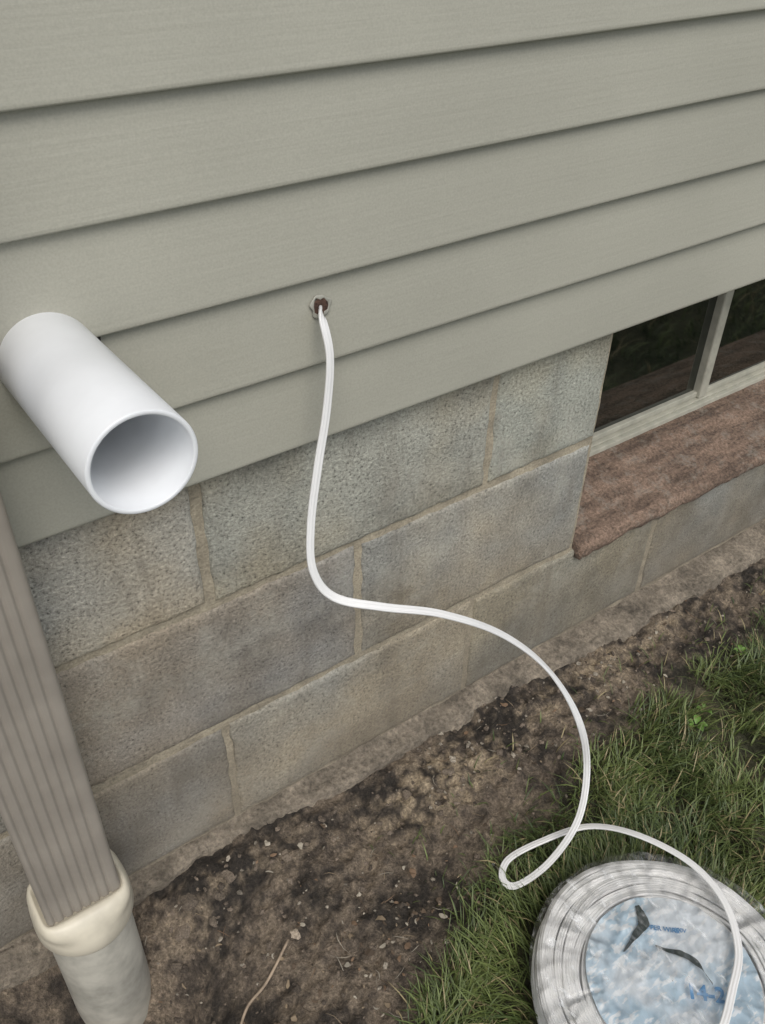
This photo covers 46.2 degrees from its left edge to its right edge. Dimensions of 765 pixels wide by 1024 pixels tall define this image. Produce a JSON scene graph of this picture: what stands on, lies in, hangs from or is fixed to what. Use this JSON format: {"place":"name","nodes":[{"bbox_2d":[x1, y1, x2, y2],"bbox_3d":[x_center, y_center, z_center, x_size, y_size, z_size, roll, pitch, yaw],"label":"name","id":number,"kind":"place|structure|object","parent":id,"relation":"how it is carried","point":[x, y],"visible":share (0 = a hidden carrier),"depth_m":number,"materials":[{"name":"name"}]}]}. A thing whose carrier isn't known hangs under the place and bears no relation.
{"place":"outdoors","nodes":[
{"label":"outdoors","id":0,"kind":"place"},
{"bbox_2d":[0,558,764,1023],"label":"ground","id":1,"kind":"structure","parent":0,"point":[44,996],"depth_m":1.24,"materials":[{"name":"soil"}]},
{"bbox_2d":[240,939,289,1023],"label":"twig","id":2,"kind":"object","parent":1,"relation":"on","point":[260,990],"visible":1,"depth_m":1.12,"materials":[{"name":"brown plant"}]},
{"bbox_2d":[0,334,764,947],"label":"foundation blocks","id":3,"kind":"structure","parent":1,"relation":"on","point":[102,582],"depth_m":1.13,"materials":[{"name":"concrete"}]},
{"bbox_2d":[0,519,764,991],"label":"footing ledge","id":4,"kind":"object","parent":1,"relation":"on","point":[26,957],"visible":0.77,"depth_m":1.41,"materials":[{"name":"concrete"}]},
{"bbox_2d":[139,559,764,1023],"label":"pebbles","id":5,"kind":"object","parent":1,"relation":"on","point":[187,901],"visible":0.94,"depth_m":1.23,"materials":[{"name":"stone"}]},
{"bbox_2d":[145,577,762,1023],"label":"dead leaves","id":6,"kind":"object","parent":1,"relation":"on","point":[381,917],"visible":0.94,"depth_m":1.17,"materials":[{"name":"plant"}]},
{"bbox_2d":[531,851,764,1023],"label":"cable coil","id":7,"kind":"object","parent":1,"relation":"on","point":[623,942],"visible":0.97,"depth_m":1.07,"materials":[{"name":"white plastic"}]},
{"bbox_2d":[639,644,747,775],"bbox_3d":[0.506,0.314,1.418,0.044,0.015,0.350,30,46,32],"label":"weed","id":8,"kind":"object","parent":1,"relation":"on","point":[696,719],"visible":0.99,"depth_m":1.40,"materials":[{"name":"green plant"}]},
{"bbox_2d":[370,569,764,1023],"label":"grass","id":9,"kind":"structure","parent":0,"point":[632,781],"depth_m":1.25,"materials":[{"name":"green plant"}]},
{"bbox_2d":[589,361,764,456],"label":"window track","id":10,"kind":"structure","parent":0,"point":[668,411],"depth_m":1.64,"materials":[{"name":"beige plastic"}]},
{"bbox_2d":[693,290,733,397],"bbox_3d":[0.593,-0.372,1.570,0.022,0.380,0.032,-23,44,-28],"label":"window meeting rail","id":11,"kind":"object","parent":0,"point":[717,326],"depth_m":1.61,"materials":[{"name":"beige plastic"}]},
{"bbox_3d":[2.701,-0.960,2.936,4.205,1.040,0.192,-23,44,-28],"label":"foundation wall","id":12,"kind":"object","parent":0,"visible":0},
{"bbox_2d":[0,334,764,948],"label":"mortar joints","id":13,"kind":"object","parent":12,"relation":"attached to","point":[202,552],"visible":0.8,"depth_m":1.15,"materials":[{"name":"grey concrete"}]},
{"bbox_3d":[0.388,-1.216,0.571,10.000,2.189,0.120,-23,44,-28],"label":"wall sheathing","id":14,"kind":"object","parent":12,"relation":"on","visible":0},
{"bbox_2d":[0,0,764,547],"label":"siding","id":15,"kind":"object","parent":14,"relation":"attached to","point":[204,204],"visible":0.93,"depth_m":0.83,"materials":[{"name":"plastic"}]},
{"bbox_2d":[0,312,197,513],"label":"pvc pipe","id":16,"kind":"object","parent":15,"relation":"attached to","point":[117,433],"visible":0.98,"depth_m":0.63,"materials":[{"name":"white plastic"}]},
{"bbox_2d":[309,295,331,318],"bbox_3d":[-0.059,-0.197,0.858,0.025,0.023,0.004,-23,44,-28],"label":"cable hole caulk","id":17,"kind":"object","parent":15,"relation":"attached to","point":[320,297],"visible":0.99,"depth_m":0.86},
{"bbox_2d":[314,298,327,313],"bbox_3d":[-0.059,-0.197,0.857,0.017,0.017,0.002,-23,44,-28],"label":"cable hole","id":18,"kind":"object","parent":15,"relation":"in","point":[323,302],"visible":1,"depth_m":0.86,"materials":[{"name":"brown"}]},
{"bbox_2d":[306,305,742,1023],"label":"electrical cable","id":19,"kind":"object","parent":15,"relation":"attached to","point":[408,609],"visible":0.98,"depth_m":1.03,"materials":[{"name":"white plastic"}]},
{"bbox_3d":[0.608,0.095,1.885,0.913,0.595,0.192,-23,44,-28],"label":"foundation wall","id":20,"kind":"object","parent":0,"visible":0},
{"bbox_2d":[572,379,764,559],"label":"window sill","id":21,"kind":"structure","parent":20,"relation":"attached to","point":[645,478],"depth_m":1.56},
{"bbox_2d":[594,296,717,432],"bbox_3d":[0.402,-0.290,1.467,0.453,0.410,0.005,-23,44,-28],"label":"window glass","id":22,"kind":"object","parent":21,"relation":"attached to","point":[652,363],"visible":0.21,"depth_m":1.55,"materials":[{"name":"black glass"}]},
{"bbox_2d":[709,279,764,384],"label":"window glass","id":23,"kind":"object","parent":21,"relation":"attached to","point":[741,346],"visible":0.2,"depth_m":1.67,"materials":[{"name":"black glass"}]},
{"bbox_3d":[-1.329,-4.309,1.300,10.800,1.600,7.020,-23,44,-28],"label":"roof","id":24,"kind":"object","parent":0,"visible":0},
{"bbox_2d":[0,490,150,1023],"bbox_3d":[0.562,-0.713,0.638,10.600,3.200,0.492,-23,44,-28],"label":"downspout","id":25,"kind":"object","parent":24,"relation":"attached to","point":[80,898],"visible":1,"depth_m":0.91,"materials":[{"name":"paint"}]}
]}

